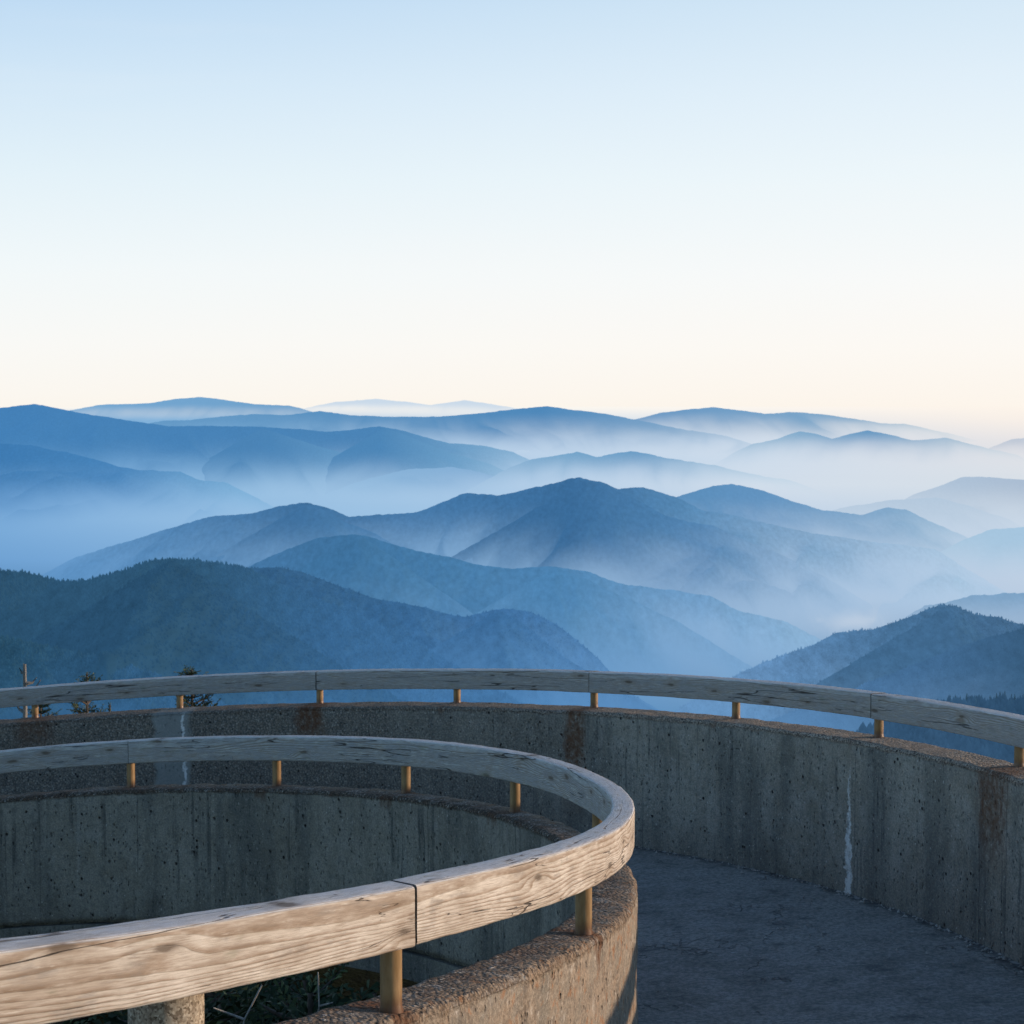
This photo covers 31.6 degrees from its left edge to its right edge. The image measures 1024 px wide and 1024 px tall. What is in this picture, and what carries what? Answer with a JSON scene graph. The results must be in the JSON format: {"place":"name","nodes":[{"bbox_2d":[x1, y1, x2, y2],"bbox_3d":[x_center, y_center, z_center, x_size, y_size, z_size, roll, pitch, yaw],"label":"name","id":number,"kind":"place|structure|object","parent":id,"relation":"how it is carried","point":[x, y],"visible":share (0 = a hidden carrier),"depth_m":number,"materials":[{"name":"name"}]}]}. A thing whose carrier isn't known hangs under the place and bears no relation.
{"place":"outdoors","nodes":[
{"label":"outdoors","id":0,"kind":"place"},
{"bbox_2d":[0,637,223,718],"bbox_3d":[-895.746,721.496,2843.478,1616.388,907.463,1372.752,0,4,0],"label":"mountain ridge","id":1,"kind":"structure","parent":0,"point":[63,711],"depth_m":3271.79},
{"bbox_2d":[0,635,225,718],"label":"forest","id":2,"kind":"object","parent":1,"relation":"on","point":[52,657],"visible":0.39,"depth_m":3305.53,"materials":[{"name":"blue plant"}]},
{"bbox_2d":[0,444,273,573],"bbox_3d":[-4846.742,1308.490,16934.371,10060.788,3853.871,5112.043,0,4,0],"label":"mountain ridge","id":3,"kind":"structure","parent":0,"point":[57,508],"depth_m":17040.20,"materials":[{"name":"blue"}]},
{"bbox_2d":[69,397,310,423],"bbox_3d":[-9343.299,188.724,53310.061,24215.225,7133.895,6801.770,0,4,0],"label":"mountain ridge","id":4,"kind":"structure","parent":0,"point":[187,408],"depth_m":54537.80,"materials":[{"name":"blue"}]},
{"bbox_2d":[32,562,402,704],"bbox_3d":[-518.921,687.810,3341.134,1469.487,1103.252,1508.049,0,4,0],"label":"mountain ridge","id":5,"kind":"structure","parent":0,"point":[109,660],"depth_m":3684.38,"materials":[{"name":"blue plant"}]},
{"bbox_2d":[31,559,405,704],"bbox_3d":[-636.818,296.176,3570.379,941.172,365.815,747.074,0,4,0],"label":"forest","id":6,"kind":"object","parent":5,"relation":"on","point":[140,599],"visible":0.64,"depth_m":3718.00,"materials":[{"name":"blue plant"}]},
{"bbox_2d":[72,965,417,1023],"bbox_3d":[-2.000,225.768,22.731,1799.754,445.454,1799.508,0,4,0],"label":"summit ground","id":7,"kind":"structure","parent":0,"point":[356,978],"depth_m":13.56,"materials":[{"name":"soil"}]},
{"bbox_2d":[17,664,51,717],"bbox_3d":[-6.109,8.220,23.606,0.551,12.578,0.164,-1,4,-15],"label":"dead tree","id":8,"kind":"object","parent":7,"relation":"on","point":[25,684],"visible":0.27,"depth_m":23.18,"materials":[{"name":"grey wood"}]},
{"bbox_2d":[27,704,60,716],"bbox_3d":[-7.145,9.253,27.762,0.969,12.984,1.008,0,4,0],"label":"fir tree","id":9,"kind":"object","parent":7,"relation":"on","point":[41,710],"visible":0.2,"depth_m":27.32,"materials":[{"name":"green plant"}]},
{"bbox_2d":[66,672,105,713],"bbox_3d":[-5.684,8.538,24.640,0.804,12.810,0.837,-2,4,-28],"label":"fir tree","id":10,"kind":"object","parent":7,"relation":"on","point":[76,705],"visible":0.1,"depth_m":24.35,"materials":[{"name":"green plant"}]},
{"bbox_2d":[71,1014,101,1023],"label":"fir tree","id":11,"kind":"object","parent":7,"relation":"on","point":[89,1020],"visible":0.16,"depth_m":9.11,"materials":[{"name":"green plant"}]},
{"bbox_2d":[49,1010,127,1023],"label":"fir tree","id":12,"kind":"object","parent":7,"relation":"on","point":[74,1021],"visible":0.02,"depth_m":6.15,"materials":[{"name":"green plant"}]},
{"bbox_2d":[104,998,235,1023],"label":"fir tree","id":13,"kind":"object","parent":7,"relation":"on","point":[204,1000],"visible":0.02,"depth_m":9.44,"materials":[{"name":"green plant"}]},
{"bbox_2d":[101,983,289,1023],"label":"fir tree","id":14,"kind":"object","parent":7,"relation":"on","point":[223,1018],"visible":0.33,"depth_m":5.68,"materials":[{"name":"green plant"}]},
{"bbox_2d":[317,972,332,1010],"bbox_3d":[-0.556,1.970,5.458,0.152,1.201,0.100,2,4,23],"label":"bare twig","id":15,"kind":"object","parent":14,"relation":"attached to","point":[321,1005],"visible":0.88,"depth_m":5.39,"materials":[{"name":"grey wood"}]},
{"bbox_2d":[175,665,220,706],"bbox_3d":[-3.854,7.980,22.468,0.651,12.201,0.625,0,4,0],"label":"fir tree","id":16,"kind":"object","parent":7,"relation":"on","point":[191,697],"visible":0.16,"depth_m":22.10,"materials":[{"name":"green plant"}]},
{"bbox_2d":[0,922,465,982],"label":"ramp slab","id":17,"kind":"structure","parent":7,"relation":"on","point":[418,967],"depth_m":10.47,"materials":[{"name":"concrete"}]},
{"bbox_2d":[0,783,637,1023],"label":"parapet wall","id":18,"kind":"structure","parent":17,"relation":"on","point":[110,854],"depth_m":10.76,"materials":[{"name":"concrete"}]},
{"bbox_2d":[0,735,634,1023],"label":"timber handrail","id":19,"kind":"object","parent":18,"relation":"on","point":[168,969],"visible":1,"depth_m":4.40,"materials":[{"name":"wood"}]},
{"bbox_2d":[0,701,1023,964],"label":"parapet wall","id":20,"kind":"structure","parent":17,"relation":"on","point":[930,833],"depth_m":12.00,"materials":[{"name":"concrete"}]},
{"bbox_2d":[0,668,1023,766],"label":"timber handrail","id":21,"kind":"object","parent":20,"relation":"on","point":[880,708],"visible":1,"depth_m":13.22,"materials":[{"name":"brown wood"}]},
{"bbox_2d":[626,846,1023,1023],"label":"ramp floor","id":22,"kind":"structure","parent":17,"relation":"on","point":[736,918],"depth_m":9.40,"materials":[{"name":"concrete"}]},
{"bbox_2d":[634,846,1023,999],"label":"grit","id":23,"kind":"object","parent":22,"relation":"on","point":[904,915],"visible":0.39,"depth_m":10.25,"materials":[{"name":"grey gravel"}]},
{"bbox_2d":[213,985,262,1023],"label":"bare twig","id":24,"kind":"object","parent":7,"relation":"on","point":[238,1017],"visible":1,"depth_m":5.10,"materials":[{"name":"grey wood"}]},
{"bbox_2d":[204,971,325,1023],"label":"fir tree","id":25,"kind":"object","parent":7,"relation":"on","point":[285,981],"visible":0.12,"depth_m":7.17,"materials":[{"name":"green plant"}]},
{"bbox_2d":[230,977,330,1022],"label":"fir tree","id":26,"kind":"object","parent":7,"relation":"on","point":[323,981],"visible":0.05,"depth_m":10.16,"materials":[{"name":"green plant"}]},
{"bbox_2d":[225,962,357,1023],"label":"fir tree","id":27,"kind":"object","parent":7,"relation":"on","point":[332,978],"visible":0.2,"depth_m":8.56,"materials":[{"name":"green plant"}]},
{"bbox_2d":[236,975,379,1023],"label":"fir tree","id":28,"kind":"object","parent":7,"relation":"on","point":[309,1004],"visible":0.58,"depth_m":6.76,"materials":[{"name":"green plant"}]},
{"bbox_2d":[326,990,379,1006],"bbox_3d":[-0.687,3.265,9.562,1.670,1.597,1.558,0,4,0],"label":"fir tree","id":29,"kind":"object","parent":7,"relation":"on","point":[375,994],"visible":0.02,"depth_m":9.60,"materials":[{"name":"green plant"}]},
{"bbox_2d":[0,560,519,703],"bbox_3d":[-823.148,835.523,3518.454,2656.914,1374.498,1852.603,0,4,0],"label":"mountain ridge","id":30,"kind":"structure","parent":0,"point":[348,650],"depth_m":4058.86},
{"bbox_2d":[0,556,523,703],"bbox_3d":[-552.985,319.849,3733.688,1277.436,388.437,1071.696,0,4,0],"label":"forest","id":31,"kind":"object","parent":30,"relation":"on","point":[87,588],"visible":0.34,"depth_m":4065.74,"materials":[{"name":"blue plant"}]},
{"bbox_2d":[0,404,528,480],"bbox_3d":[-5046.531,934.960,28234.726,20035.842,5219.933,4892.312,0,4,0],"label":"mountain ridge","id":32,"kind":"structure","parent":0,"point":[186,450],"depth_m":29047.00,"materials":[{"name":"blue"}]},
{"bbox_2d":[202,429,341,499],"bbox_3d":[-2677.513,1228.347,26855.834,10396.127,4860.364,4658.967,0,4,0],"label":"mountain ridge","id":33,"kind":"structure","parent":0,"point":[260,464],"depth_m":27823.60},
{"bbox_2d":[216,505,391,566],"bbox_3d":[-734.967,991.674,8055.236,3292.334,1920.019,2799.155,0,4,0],"label":"mountain ridge","id":34,"kind":"structure","parent":0,"point":[301,525],"depth_m":8870.73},
{"bbox_2d":[296,536,473,616],"bbox_3d":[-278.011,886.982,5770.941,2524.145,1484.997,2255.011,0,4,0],"label":"mountain ridge","id":35,"kind":"structure","parent":0,"point":[361,565],"depth_m":6443.94,"materials":[{"name":"blue"}]},
{"bbox_2d":[316,467,492,504],"bbox_3d":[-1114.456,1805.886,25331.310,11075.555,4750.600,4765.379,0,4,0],"label":"mountain ridge","id":36,"kind":"structure","parent":0,"point":[436,486],"depth_m":26151.53,"materials":[{"name":"blue"}]},
{"bbox_2d":[305,399,516,416],"bbox_3d":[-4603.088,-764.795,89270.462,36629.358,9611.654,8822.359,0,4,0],"label":"mountain ridge","id":37,"kind":"structure","parent":0,"point":[378,407],"depth_m":89249.55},
{"bbox_2d":[325,429,503,493],"bbox_3d":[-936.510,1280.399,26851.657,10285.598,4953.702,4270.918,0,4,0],"label":"mountain ridge","id":38,"kind":"structure","parent":0,"point":[382,452],"depth_m":27854.53,"materials":[{"name":"blue"}]},
{"bbox_2d":[149,406,750,464],"bbox_3d":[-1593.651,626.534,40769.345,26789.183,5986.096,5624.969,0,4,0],"label":"mountain ridge","id":39,"kind":"structure","parent":0,"point":[542,432],"depth_m":41040.22,"materials":[{"name":"blue"}]},
{"bbox_2d":[249,567,659,710],"bbox_3d":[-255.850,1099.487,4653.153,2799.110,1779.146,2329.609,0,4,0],"label":"mountain ridge","id":40,"kind":"structure","parent":0,"point":[390,619],"depth_m":5339.85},
{"bbox_2d":[248,566,638,699],"bbox_3d":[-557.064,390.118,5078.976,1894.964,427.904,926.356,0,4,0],"label":"forest","id":41,"kind":"object","parent":40,"relation":"on","point":[447,615],"visible":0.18,"depth_m":5340.74,"materials":[{"name":"blue plant"}]},
{"bbox_2d":[0,407,1023,574],"bbox_3d":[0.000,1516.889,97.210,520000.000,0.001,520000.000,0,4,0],"label":"valley ground","id":42,"kind":"structure","parent":0,"point":[987,427],"depth_m":68074.78,"materials":[{"name":"white"}]},
{"bbox_2d":[0,0,1023,406],"label":"sky","id":43,"kind":"structure","parent":0,"point":[295,203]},
{"bbox_2d":[43,477,1006,628],"bbox_3d":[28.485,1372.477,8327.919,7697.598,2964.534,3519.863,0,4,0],"label":"mountain ridge","id":44,"kind":"structure","parent":0,"point":[890,583],"depth_m":9317.01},
{"bbox_2d":[248,534,820,671],"bbox_3d":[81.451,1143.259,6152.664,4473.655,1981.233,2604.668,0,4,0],"label":"mountain ridge","id":45,"kind":"structure","parent":0,"point":[752,640],"depth_m":6885.48,"materials":[{"name":"blue"}]},
{"bbox_2d":[430,612,653,709],"bbox_3d":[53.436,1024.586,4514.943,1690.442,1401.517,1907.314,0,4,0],"label":"mountain ridge","id":46,"kind":"structure","parent":0,"point":[607,702],"depth_m":5032.00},
{"bbox_2d":[432,611,634,704],"bbox_3d":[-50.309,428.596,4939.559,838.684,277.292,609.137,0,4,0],"label":"forest","id":47,"kind":"object","parent":46,"relation":"on","point":[516,633],"visible":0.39,"depth_m":5051.76,"materials":[{"name":"blue plant"}]},
{"bbox_2d":[476,568,752,711],"bbox_3d":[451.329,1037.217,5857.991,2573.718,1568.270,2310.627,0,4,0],"label":"mountain ridge","id":48,"kind":"structure","parent":0,"point":[613,631],"depth_m":6394.62,"materials":[{"name":"blue"}]},
{"bbox_2d":[462,451,847,510],"bbox_3d":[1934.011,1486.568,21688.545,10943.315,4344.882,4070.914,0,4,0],"label":"mountain ridge","id":49,"kind":"structure","parent":0,"point":[667,476],"depth_m":22693.64,"materials":[{"name":"blue"}]},
{"bbox_2d":[451,481,873,639],"bbox_3d":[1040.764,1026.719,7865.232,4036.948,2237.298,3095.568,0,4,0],"label":"mountain ridge","id":50,"kind":"structure","parent":0,"point":[604,531],"depth_m":8444.15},
{"bbox_2d":[635,407,976,441],"bbox_3d":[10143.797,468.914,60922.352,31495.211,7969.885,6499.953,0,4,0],"label":"mountain ridge","id":51,"kind":"structure","parent":0,"point":[745,426],"depth_m":60602.47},
{"bbox_2d":[677,484,966,551],"bbox_3d":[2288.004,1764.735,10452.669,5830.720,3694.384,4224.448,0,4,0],"label":"mountain ridge","id":52,"kind":"structure","parent":0,"point":[896,526],"depth_m":11776.42,"materials":[{"name":"blue"}]},
{"bbox_2d":[674,605,1023,720],"bbox_3d":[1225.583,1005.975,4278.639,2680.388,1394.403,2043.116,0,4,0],"label":"mountain ridge","id":53,"kind":"structure","parent":0,"point":[763,710],"depth_m":4987.31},
{"bbox_2d":[675,603,1022,720],"bbox_3d":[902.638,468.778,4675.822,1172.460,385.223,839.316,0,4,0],"label":"forest","id":54,"kind":"object","parent":53,"relation":"on","point":[858,650],"visible":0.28,"depth_m":4991.50,"materials":[{"name":"blue plant"}]},
{"bbox_2d":[713,430,1023,475],"bbox_3d":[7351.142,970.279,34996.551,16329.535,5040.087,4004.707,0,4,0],"label":"mountain ridge","id":55,"kind":"structure","parent":0,"point":[867,452],"depth_m":35683.45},
{"bbox_2d":[770,629,1023,731],"bbox_3d":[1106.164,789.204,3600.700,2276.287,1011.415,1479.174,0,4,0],"label":"mountain ridge","id":56,"kind":"structure","parent":0,"point":[950,682],"depth_m":4051.80,"materials":[{"name":"blue plant"}]},
{"bbox_2d":[771,626,1023,731],"bbox_3d":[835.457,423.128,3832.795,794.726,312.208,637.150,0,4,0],"label":"forest","id":57,"kind":"object","parent":56,"relation":"on","point":[982,664],"visible":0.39,"depth_m":4062.66,"materials":[{"name":"blue plant"}]},
{"bbox_2d":[816,607,985,688],"bbox_3d":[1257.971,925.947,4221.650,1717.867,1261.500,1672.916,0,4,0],"label":"mountain ridge","id":58,"kind":"structure","parent":0,"point":[954,641],"depth_m":4783.93,"materials":[{"name":"blue plant"}]},
{"bbox_2d":[817,606,986,688],"bbox_3d":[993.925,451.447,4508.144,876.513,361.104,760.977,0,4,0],"label":"forest","id":59,"kind":"object","parent":58,"relation":"on","point":[913,627],"visible":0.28,"depth_m":4795.44,"materials":[{"name":"blue plant"}]},
{"bbox_2d":[832,497,1020,537],"bbox_3d":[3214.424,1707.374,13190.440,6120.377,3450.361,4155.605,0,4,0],"label":"mountain ridge","id":60,"kind":"structure","parent":0,"point":[967,521],"depth_m":14369.56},
{"bbox_2d":[885,702,1022,763],"bbox_3d":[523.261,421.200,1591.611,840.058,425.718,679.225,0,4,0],"label":"mountain ridge","id":61,"kind":"structure","parent":0,"point":[1008,758],"depth_m":1784.05,"materials":[{"name":"blue plant"}]},
{"bbox_2d":[856,694,1023,762],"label":"forest","id":62,"kind":"object","parent":61,"relation":"on","point":[1016,706],"visible":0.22,"depth_m":1815.25,"materials":[{"name":"blue plant"}]},
{"bbox_2d":[904,593,1023,623],"bbox_3d":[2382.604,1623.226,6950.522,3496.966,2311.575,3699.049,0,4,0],"label":"mountain ridge","id":63,"kind":"structure","parent":0,"point":[1009,606],"depth_m":8330.78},
{"bbox_2d":[906,477,1023,526],"bbox_3d":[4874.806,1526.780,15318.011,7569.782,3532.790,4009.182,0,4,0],"label":"mountain ridge","id":64,"kind":"structure","parent":0,"point":[1002,497],"depth_m":16245.75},
{"bbox_2d":[941,527,1023,593],"bbox_3d":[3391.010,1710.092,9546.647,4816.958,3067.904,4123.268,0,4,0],"label":"mountain ridge","id":65,"kind":"structure","parent":0,"point":[995,557],"depth_m":10654.66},
{"bbox_2d":[988,438,1023,457],"bbox_3d":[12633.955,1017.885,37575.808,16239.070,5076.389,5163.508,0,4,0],"label":"mountain ridge","id":66,"kind":"structure","parent":0,"point":[1014,446],"depth_m":38821.86,"materials":[{"name":"white"}]}
]}

